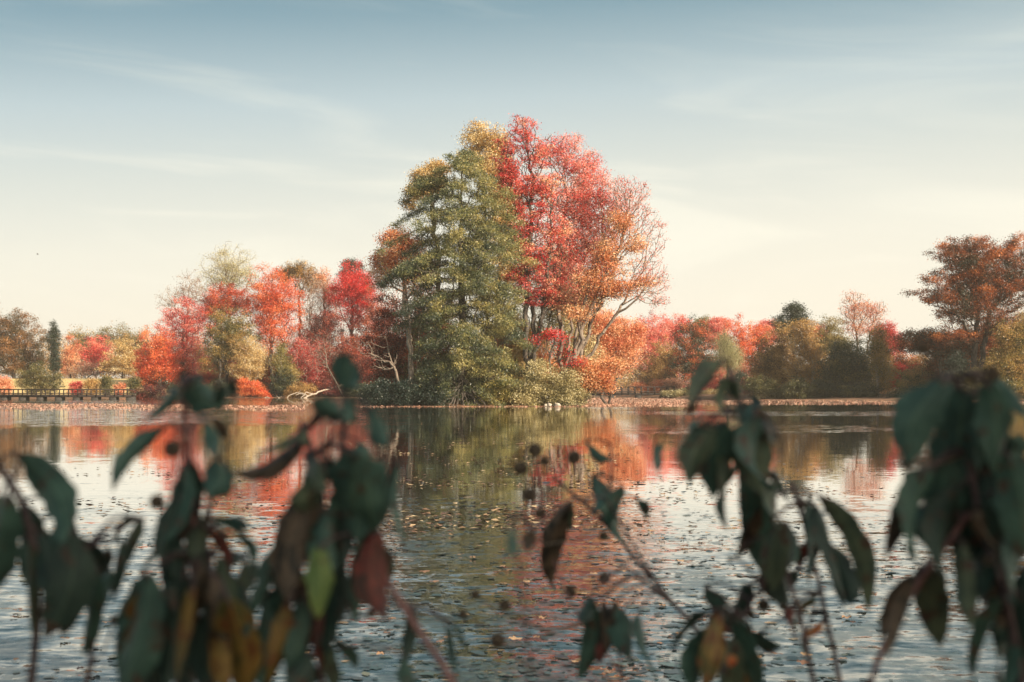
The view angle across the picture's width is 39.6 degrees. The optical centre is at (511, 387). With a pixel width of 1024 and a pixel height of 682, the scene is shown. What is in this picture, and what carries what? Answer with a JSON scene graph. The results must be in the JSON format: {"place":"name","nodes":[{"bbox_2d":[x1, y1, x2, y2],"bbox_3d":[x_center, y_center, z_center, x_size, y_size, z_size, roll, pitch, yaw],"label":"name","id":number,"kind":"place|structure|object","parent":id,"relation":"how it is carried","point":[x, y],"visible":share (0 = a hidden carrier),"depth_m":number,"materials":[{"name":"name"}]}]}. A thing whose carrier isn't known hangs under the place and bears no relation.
{"place":"outdoors","nodes":[
{"label":"outdoors","id":0,"kind":"place"},
{"bbox_2d":[0,398,1023,681],"bbox_3d":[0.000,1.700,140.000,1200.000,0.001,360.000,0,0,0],"label":"water","id":1,"kind":"structure","parent":0,"point":[856,442],"depth_m":19.04,"materials":[{"name":"liquid"}]},
{"bbox_2d":[266,340,303,392],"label":"birch tree","id":2,"kind":"object","parent":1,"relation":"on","point":[279,361],"visible":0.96,"depth_m":234.63,"materials":[{"name":"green plant"}]},
{"bbox_2d":[316,343,384,386],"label":"maple tree","id":3,"kind":"object","parent":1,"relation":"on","point":[362,362],"visible":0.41,"depth_m":236.87,"materials":[{"name":"red plant"}]},
{"bbox_2d":[376,270,424,383],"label":"dead tree","id":4,"kind":"object","parent":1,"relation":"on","point":[410,335],"visible":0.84,"depth_m":129.94,"materials":[{"name":"red plant"}]},
{"bbox_2d":[6,407,913,528],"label":"scattered leaves","id":5,"kind":"object","parent":1,"relation":"on","point":[435,525],"visible":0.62,"depth_m":20.67,"materials":[{"name":"brown plant"}]},
{"bbox_2d":[10,496,978,681],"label":"water weed","id":6,"kind":"object","parent":1,"relation":"on","point":[676,673],"visible":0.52,"depth_m":10.08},
{"bbox_2d":[0,397,1023,409],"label":"drifted leaves","id":7,"kind":"object","parent":1,"relation":"on","point":[659,401],"visible":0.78,"depth_m":136.22,"materials":[{"name":"brown plant"}]},
{"bbox_2d":[0,0,1023,381],"label":"sky","id":8,"kind":"structure","parent":0,"point":[809,152],"materials":[{"name":"blue"}]},
{"bbox_2d":[1,378,1023,406],"bbox_3d":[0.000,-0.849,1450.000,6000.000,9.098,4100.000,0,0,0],"label":"ground","id":9,"kind":"structure","parent":0,"point":[702,396],"depth_m":221.36,"materials":[{"name":"brown soil"}]},
{"bbox_2d":[0,305,50,378],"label":"oak tree","id":10,"kind":"object","parent":9,"relation":"on","point":[11,342],"visible":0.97,"depth_m":285.93,"materials":[{"name":"brown plant"}]},
{"bbox_2d":[12,360,65,394],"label":"shrub","id":11,"kind":"object","parent":9,"relation":"on","point":[41,380],"visible":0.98,"depth_m":216.53,"materials":[{"name":"green plant"}]},
{"bbox_2d":[43,318,63,374],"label":"columnar tree","id":12,"kind":"object","parent":9,"relation":"on","point":[54,357],"visible":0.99,"depth_m":280.67,"materials":[{"name":"green plant"}]},
{"bbox_2d":[0,389,135,398],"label":"footbridge","id":13,"kind":"object","parent":9,"relation":"on","point":[59,396],"visible":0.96,"depth_m":202.53,"materials":[{"name":"wood"}]},
{"bbox_2d":[59,334,83,377],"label":"maple tree","id":14,"kind":"object","parent":9,"relation":"on","point":[70,352],"visible":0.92,"depth_m":299.44,"materials":[{"name":"orange plant"}]},
{"bbox_2d":[0,451,144,681],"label":"buttonbush","id":15,"kind":"object","parent":9,"relation":"on","point":[64,566],"visible":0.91,"depth_m":1.12,"materials":[{"name":"green plant"}]},
{"bbox_2d":[64,358,115,378],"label":"maple tree","id":16,"kind":"object","parent":9,"relation":"on","point":[89,367],"visible":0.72,"depth_m":295.64,"materials":[{"name":"red plant"}]},
{"bbox_2d":[81,377,101,394],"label":"shrub","id":17,"kind":"object","parent":9,"relation":"on","point":[90,383],"visible":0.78,"depth_m":214.68,"materials":[{"name":"yellow plant"}]},
{"bbox_2d":[74,333,116,378],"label":"maple tree","id":18,"kind":"object","parent":9,"relation":"on","point":[91,352],"visible":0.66,"depth_m":301.89,"materials":[{"name":"red plant"}]},
{"bbox_2d":[97,375,118,394],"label":"shrub","id":19,"kind":"object","parent":9,"relation":"on","point":[105,382],"visible":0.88,"depth_m":215.65,"materials":[{"name":"green plant"}]},
{"bbox_2d":[95,333,142,378],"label":"maple tree","id":20,"kind":"object","parent":9,"relation":"on","point":[123,363],"visible":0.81,"depth_m":291.11,"materials":[{"name":"yellow plant"}]},
{"bbox_2d":[105,323,136,377],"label":"broadleaf tree","id":21,"kind":"object","parent":9,"relation":"on","point":[119,332],"visible":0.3,"depth_m":379.61,"materials":[{"name":"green plant"}]},
{"bbox_2d":[126,344,165,385],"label":"understory tree","id":22,"kind":"object","parent":9,"relation":"on","point":[150,382],"visible":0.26,"depth_m":249.30,"materials":[{"name":"orange plant"}]},
{"bbox_2d":[130,382,169,398],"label":"shrub","id":23,"kind":"object","parent":9,"relation":"on","point":[148,392],"visible":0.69,"depth_m":210.40,"materials":[{"name":"red plant"}]},
{"bbox_2d":[130,323,192,387],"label":"maple tree","id":24,"kind":"object","parent":9,"relation":"on","point":[157,363],"visible":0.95,"depth_m":241.18,"materials":[{"name":"orange plant"}]},
{"bbox_2d":[154,268,212,364],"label":"birch tree","id":25,"kind":"object","parent":9,"relation":"on","point":[188,292],"visible":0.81,"depth_m":251.74,"materials":[{"name":"red plant"}]},
{"bbox_2d":[152,293,219,386],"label":"maple tree","id":26,"kind":"object","parent":9,"relation":"on","point":[187,323],"visible":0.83,"depth_m":244.17,"materials":[{"name":"red plant"}]},
{"bbox_2d":[111,361,262,681],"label":"buttonbush","id":27,"kind":"object","parent":9,"relation":"on","point":[169,632],"visible":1,"depth_m":1.12,"materials":[{"name":"green plant"}]},
{"bbox_2d":[190,281,255,378],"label":"maple tree","id":28,"kind":"object","parent":9,"relation":"on","point":[228,294],"visible":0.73,"depth_m":245.69,"materials":[{"name":"red plant"}]},
{"bbox_2d":[193,241,259,362],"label":"maple tree","id":29,"kind":"object","parent":9,"relation":"on","point":[233,272],"visible":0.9,"depth_m":258.48,"materials":[{"name":"beige plant"}]},
{"bbox_2d":[194,300,262,396],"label":"maple tree","id":30,"kind":"object","parent":9,"relation":"on","point":[224,338],"visible":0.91,"depth_m":236.97,"materials":[{"name":"green plant"}]},
{"bbox_2d":[226,333,273,396],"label":"birch tree","id":31,"kind":"object","parent":9,"relation":"on","point":[254,361],"visible":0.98,"depth_m":234.50,"materials":[{"name":"yellow plant"}]},
{"bbox_2d":[236,376,274,397],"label":"shrub","id":32,"kind":"object","parent":9,"relation":"on","point":[250,389],"visible":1,"depth_m":232.57,"materials":[{"name":"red plant"}]},
{"bbox_2d":[235,262,308,395],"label":"maple tree","id":33,"kind":"object","parent":9,"relation":"on","point":[267,301],"visible":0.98,"depth_m":244.11,"materials":[{"name":"red plant"}]},
{"bbox_2d":[267,365,297,396],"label":"shrub","id":34,"kind":"object","parent":9,"relation":"on","point":[283,382],"visible":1,"depth_m":233.40,"materials":[{"name":"green plant"}]},
{"bbox_2d":[270,256,323,350],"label":"oak tree","id":35,"kind":"object","parent":9,"relation":"on","point":[296,270],"visible":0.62,"depth_m":256.22,"materials":[{"name":"orange plant"}]},
{"bbox_2d":[283,381,317,397],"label":"shrub","id":36,"kind":"object","parent":9,"relation":"on","point":[289,390],"visible":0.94,"depth_m":232.43,"materials":[{"name":"yellow plant"}]},
{"bbox_2d":[280,333,330,390],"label":"maple tree","id":37,"kind":"object","parent":9,"relation":"on","point":[305,354],"visible":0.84,"depth_m":236.22,"materials":[{"name":"red plant"}]},
{"bbox_2d":[288,263,333,391],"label":"birch tree","id":38,"kind":"object","parent":9,"relation":"on","point":[310,311],"visible":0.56,"depth_m":248.75,"materials":[{"name":"orange plant"}]},
{"bbox_2d":[292,305,349,378],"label":"maple tree","id":39,"kind":"object","parent":9,"relation":"on","point":[329,323],"visible":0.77,"depth_m":242.10,"materials":[{"name":"red plant"}]},
{"bbox_2d":[300,327,341,394],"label":"dead tree","id":40,"kind":"object","parent":9,"relation":"on","point":[318,356],"visible":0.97,"depth_m":232.94,"materials":[{"name":"plant"}]},
{"bbox_2d":[309,265,340,375],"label":"maple tree","id":41,"kind":"object","parent":9,"relation":"on","point":[325,281],"visible":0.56,"depth_m":251.52,"materials":[{"name":"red plant"}]},
{"bbox_2d":[312,375,341,396],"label":"shrub","id":42,"kind":"object","parent":9,"relation":"on","point":[328,384],"visible":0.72,"depth_m":233.43,"materials":[{"name":"red plant"}]},
{"bbox_2d":[232,352,465,681],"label":"buttonbush","id":43,"kind":"object","parent":9,"relation":"on","point":[324,592],"visible":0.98,"depth_m":1.12,"materials":[{"name":"green plant"}]},
{"bbox_2d":[322,259,377,357],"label":"maple tree","id":44,"kind":"object","parent":9,"relation":"on","point":[349,286],"visible":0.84,"depth_m":245.21,"materials":[{"name":"red plant"}]},
{"bbox_2d":[336,284,407,379],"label":"maple tree","id":45,"kind":"object","parent":9,"relation":"on","point":[366,324],"visible":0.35,"depth_m":240.21,"materials":[{"name":"red plant"}]},
{"bbox_2d":[356,377,395,405],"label":"shrub","id":46,"kind":"object","parent":9,"relation":"on","point":[374,394],"visible":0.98,"depth_m":128.37,"materials":[{"name":"green plant"}]},
{"bbox_2d":[348,336,404,405],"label":"dead tree","id":47,"kind":"object","parent":9,"relation":"on","point":[390,362],"visible":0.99,"depth_m":128.93,"materials":[{"name":"wood"}]},
{"bbox_2d":[362,333,414,385],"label":"understory tree","id":48,"kind":"object","parent":9,"relation":"on","point":[380,373],"visible":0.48,"depth_m":146.05,"materials":[{"name":"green plant"}]},
{"bbox_2d":[360,224,441,383],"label":"maple tree","id":49,"kind":"object","parent":9,"relation":"on","point":[391,260],"visible":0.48,"depth_m":141.44,"materials":[{"name":"orange plant"}]},
{"bbox_2d":[381,378,427,405],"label":"shrub","id":50,"kind":"object","parent":9,"relation":"on","point":[403,394],"visible":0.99,"depth_m":127.95,"materials":[{"name":"green plant"}]},
{"bbox_2d":[359,287,458,384],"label":"maple tree","id":51,"kind":"object","parent":9,"relation":"on","point":[397,342],"visible":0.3,"depth_m":145.31,"materials":[{"name":"red plant"}]},
{"bbox_2d":[398,157,452,379],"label":"broadleaf tree","id":52,"kind":"object","parent":9,"relation":"on","point":[424,169],"visible":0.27,"depth_m":140.65,"materials":[{"name":"yellow plant"}]},
{"bbox_2d":[413,376,451,405],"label":"shrub","id":53,"kind":"object","parent":9,"relation":"on","point":[428,385],"visible":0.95,"depth_m":127.82,"materials":[{"name":"green plant"}]},
{"bbox_2d":[372,148,541,406],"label":"cypress tree","id":54,"kind":"object","parent":9,"relation":"on","point":[463,336],"visible":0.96,"depth_m":129.13,"materials":[{"name":"green plant"}]},
{"bbox_2d":[0,320,926,387],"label":"distant woodland","id":55,"kind":"object","parent":9,"relation":"on","point":[624,380],"visible":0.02,"depth_m":360.58,"materials":[{"name":"orange plant"}]},
{"bbox_2d":[465,374,514,404],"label":"shrub","id":56,"kind":"object","parent":9,"relation":"on","point":[498,386],"visible":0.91,"depth_m":128.75,"materials":[{"name":"green plant"}]},
{"bbox_2d":[451,117,535,387],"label":"broadleaf tree","id":57,"kind":"object","parent":9,"relation":"on","point":[479,143],"visible":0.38,"depth_m":141.38,"materials":[{"name":"yellow plant"}]},
{"bbox_2d":[506,513,538,681],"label":"buttonbush","id":58,"kind":"object","parent":9,"relation":"on","point":[512,543],"visible":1,"depth_m":0.95,"materials":[{"name":"green plant"}]},
{"bbox_2d":[503,323,543,382],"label":"shrub","id":59,"kind":"object","parent":9,"relation":"on","point":[521,362],"visible":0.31,"depth_m":135.49,"materials":[{"name":"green plant"}]},
{"bbox_2d":[505,377,546,405],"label":"shrub","id":60,"kind":"object","parent":9,"relation":"on","point":[520,392],"visible":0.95,"depth_m":128.83,"materials":[{"name":"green plant"}]},
{"bbox_2d":[488,113,581,377],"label":"maple tree","id":61,"kind":"object","parent":9,"relation":"on","point":[533,188],"visible":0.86,"depth_m":133.70,"materials":[{"name":"red plant"}]},
{"bbox_2d":[519,357,593,405],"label":"shrub","id":62,"kind":"object","parent":9,"relation":"on","point":[562,389],"visible":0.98,"depth_m":129.37,"materials":[{"name":"olive green foliage"},{"name":"dark bark"}]},
{"bbox_2d":[524,327,591,402],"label":"maple tree","id":63,"kind":"object","parent":9,"relation":"on","point":[552,335],"visible":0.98,"depth_m":130.92,"materials":[{"name":"red plant"}]},
{"bbox_2d":[508,239,611,364],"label":"broadleaf tree","id":64,"kind":"object","parent":9,"relation":"on","point":[553,323],"visible":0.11,"depth_m":144.33,"materials":[{"name":"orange plant"}]},
{"bbox_2d":[458,438,698,681],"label":"buttonbush","id":65,"kind":"object","parent":9,"relation":"on","point":[606,628],"visible":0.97,"depth_m":1.61,"materials":[{"name":"green plant"}]},
{"bbox_2d":[530,132,628,374],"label":"maple tree","id":66,"kind":"object","parent":9,"relation":"on","point":[581,196],"visible":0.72,"depth_m":138.50,"materials":[{"name":"red plant"}]},
{"bbox_2d":[569,349,630,404],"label":"bush","id":67,"kind":"object","parent":9,"relation":"on","point":[598,380],"visible":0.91,"depth_m":131.52,"materials":[{"name":"orange plant"}]},
{"bbox_2d":[552,205,665,377],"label":"oak tree","id":68,"kind":"object","parent":9,"relation":"on","point":[597,287],"visible":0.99,"depth_m":131.75,"materials":[{"name":"orange plant"}]},
{"bbox_2d":[567,304,652,403],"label":"maple tree","id":69,"kind":"object","parent":9,"relation":"on","point":[627,344],"visible":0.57,"depth_m":146.17,"materials":[{"name":"orange plant"}]},
{"bbox_2d":[579,175,675,362],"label":"birch tree","id":70,"kind":"object","parent":9,"relation":"on","point":[627,210],"visible":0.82,"depth_m":135.84,"materials":[{"name":"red plant"}]},
{"bbox_2d":[587,386,674,397],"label":"footbridge","id":71,"kind":"object","parent":9,"relation":"on","point":[637,395],"visible":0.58,"depth_m":227.03,"materials":[{"name":"wood"}]},
{"bbox_2d":[624,360,657,392],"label":"understory tree","id":72,"kind":"object","parent":9,"relation":"on","point":[640,379],"visible":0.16,"depth_m":255.59,"materials":[{"name":"orange plant"}]},
{"bbox_2d":[628,379,664,395],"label":"shrub","id":73,"kind":"object","parent":9,"relation":"on","point":[653,383],"visible":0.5,"depth_m":240.60,"materials":[{"name":"red plant"}]},
{"bbox_2d":[632,309,674,372],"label":"maple tree","id":74,"kind":"object","parent":9,"relation":"on","point":[653,331],"visible":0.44,"depth_m":261.12,"materials":[{"name":"red plant"}]},
{"bbox_2d":[640,334,683,385],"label":"maple tree","id":75,"kind":"object","parent":9,"relation":"on","point":[660,371],"visible":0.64,"depth_m":251.23,"materials":[{"name":"orange plant"}]},
{"bbox_2d":[652,313,693,353],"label":"maple tree","id":76,"kind":"object","parent":9,"relation":"on","point":[681,319],"visible":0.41,"depth_m":276.87,"materials":[{"name":"red plant"}]},
{"bbox_2d":[661,375,684,390],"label":"shrub","id":77,"kind":"object","parent":9,"relation":"on","point":[669,382],"visible":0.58,"depth_m":231.41,"materials":[{"name":"brown plant"}]},
{"bbox_2d":[659,387,687,397],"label":"shrub","id":78,"kind":"object","parent":9,"relation":"on","point":[676,392],"visible":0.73,"depth_m":225.57,"materials":[{"name":"yellow plant"}]},
{"bbox_2d":[662,313,719,388],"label":"maple tree","id":79,"kind":"object","parent":9,"relation":"on","point":[692,357],"visible":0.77,"depth_m":237.06,"materials":[{"name":"orange plant"}]},
{"bbox_2d":[704,316,735,373],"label":"maple tree","id":80,"kind":"object","parent":9,"relation":"on","point":[717,325],"visible":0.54,"depth_m":279.06,"materials":[{"name":"red plant"}]},
{"bbox_2d":[709,327,746,376],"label":"willow tree","id":81,"kind":"object","parent":9,"relation":"on","point":[725,349],"visible":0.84,"depth_m":242.31,"materials":[{"name":"green plant"}]},
{"bbox_2d":[716,312,773,371],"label":"maple tree","id":82,"kind":"object","parent":9,"relation":"on","point":[742,339],"visible":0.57,"depth_m":262.09,"materials":[{"name":"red plant"}]},
{"bbox_2d":[751,317,776,344],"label":"maple tree","id":83,"kind":"object","parent":9,"relation":"on","point":[763,323],"visible":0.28,"depth_m":284.08,"materials":[{"name":"red plant"}]},
{"bbox_2d":[652,357,876,681],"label":"buttonbush","id":84,"kind":"object","parent":9,"relation":"on","point":[708,452],"visible":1,"depth_m":1.36,"materials":[{"name":"green plant"}]},
{"bbox_2d":[740,373,788,398],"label":"shrub","id":85,"kind":"object","parent":9,"relation":"on","point":[760,386],"visible":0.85,"depth_m":196.30,"materials":[{"name":"green plant"}]},
{"bbox_2d":[739,321,807,392],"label":"broadleaf tree","id":86,"kind":"object","parent":9,"relation":"on","point":[772,368],"visible":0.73,"depth_m":205.18,"materials":[{"name":"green plant"}]},
{"bbox_2d":[766,301,813,380],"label":"pine tree","id":87,"kind":"object","parent":9,"relation":"on","point":[796,312],"visible":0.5,"depth_m":215.46,"materials":[{"name":"green plant"}]},
{"bbox_2d":[778,374,822,398],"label":"shrub","id":88,"kind":"object","parent":9,"relation":"on","point":[797,389],"visible":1,"depth_m":194.15,"materials":[{"name":"green plant"}]},
{"bbox_2d":[780,317,830,383],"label":"birch tree","id":89,"kind":"object","parent":9,"relation":"on","point":[805,330],"visible":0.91,"depth_m":200.48,"materials":[{"name":"yellow plant"}]},
{"bbox_2d":[807,377,843,398],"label":"shrub","id":90,"kind":"object","parent":9,"relation":"on","point":[828,389],"visible":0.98,"depth_m":194.12,"materials":[{"name":"green plant"}]},
{"bbox_2d":[812,313,854,357],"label":"broadleaf tree","id":91,"kind":"object","parent":9,"relation":"on","point":[827,334],"visible":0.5,"depth_m":230.26,"materials":[{"name":"green plant"}]},
{"bbox_2d":[806,337,881,388],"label":"broadleaf tree","id":92,"kind":"object","parent":9,"relation":"on","point":[845,365],"visible":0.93,"depth_m":196.84,"materials":[{"name":"green plant"}]},
{"bbox_2d":[836,379,886,397],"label":"shrub","id":93,"kind":"object","parent":9,"relation":"on","point":[859,389],"visible":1,"depth_m":192.72,"materials":[{"name":"green plant"}]},
{"bbox_2d":[837,290,890,355],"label":"maple tree","id":94,"kind":"object","parent":9,"relation":"on","point":[854,307],"visible":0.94,"depth_m":213.79,"materials":[{"name":"orange plant"}]},
{"bbox_2d":[862,317,899,396],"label":"birch tree","id":95,"kind":"object","parent":9,"relation":"on","point":[880,352],"visible":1,"depth_m":193.43,"materials":[{"name":"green plant"}]},
{"bbox_2d":[865,319,903,360],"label":"maple tree","id":96,"kind":"object","parent":9,"relation":"on","point":[894,329],"visible":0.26,"depth_m":224.99,"materials":[{"name":"red plant"}]},
{"bbox_2d":[884,383,918,397],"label":"shrub","id":97,"kind":"object","parent":9,"relation":"on","point":[898,392],"visible":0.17,"depth_m":188.30,"materials":[{"name":"green plant"}]},
{"bbox_2d":[890,350,921,387],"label":"understory tree","id":98,"kind":"object","parent":9,"relation":"on","point":[901,357],"visible":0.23,"depth_m":199.39,"materials":[{"name":"red plant"}]},
{"bbox_2d":[893,367,933,389],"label":"shrub","id":99,"kind":"object","parent":9,"relation":"on","point":[907,380],"visible":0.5,"depth_m":191.34,"materials":[{"name":"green plant"}]},
{"bbox_2d":[888,324,979,373],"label":"oak tree","id":100,"kind":"object","parent":9,"relation":"on","point":[910,342],"visible":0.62,"depth_m":186.24,"materials":[{"name":"red plant"}]},
{"bbox_2d":[922,351,951,380],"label":"understory tree","id":101,"kind":"object","parent":9,"relation":"on","point":[933,365],"visible":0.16,"depth_m":189.75,"materials":[{"name":"green plant"}]},
{"bbox_2d":[867,340,1023,681],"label":"buttonbush","id":102,"kind":"object","parent":9,"relation":"on","point":[965,485],"visible":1,"depth_m":1.10,"materials":[{"name":"green plant"}]},
{"bbox_2d":[900,231,1023,368],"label":"oak tree","id":103,"kind":"object","parent":9,"relation":"on","point":[978,280],"visible":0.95,"depth_m":182.30,"materials":[{"name":"orange plant"}]},
{"bbox_2d":[981,310,1023,383],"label":"maple tree","id":104,"kind":"object","parent":9,"relation":"on","point":[1010,343],"visible":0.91,"depth_m":177.23,"materials":[{"name":"yellow plant"}]},
{"bbox_2d":[1004,379,1023,399],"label":"shrub","id":105,"kind":"object","parent":9,"relation":"on","point":[1017,387],"visible":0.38,"depth_m":174.19,"materials":[{"name":"yellow plant"}]},
{"bbox_2d":[939,347,974,383],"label":"columnar tree","id":106,"kind":"object","parent":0,"point":[955,364],"visible":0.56,"depth_m":179.43,"materials":[{"name":"green plant"}]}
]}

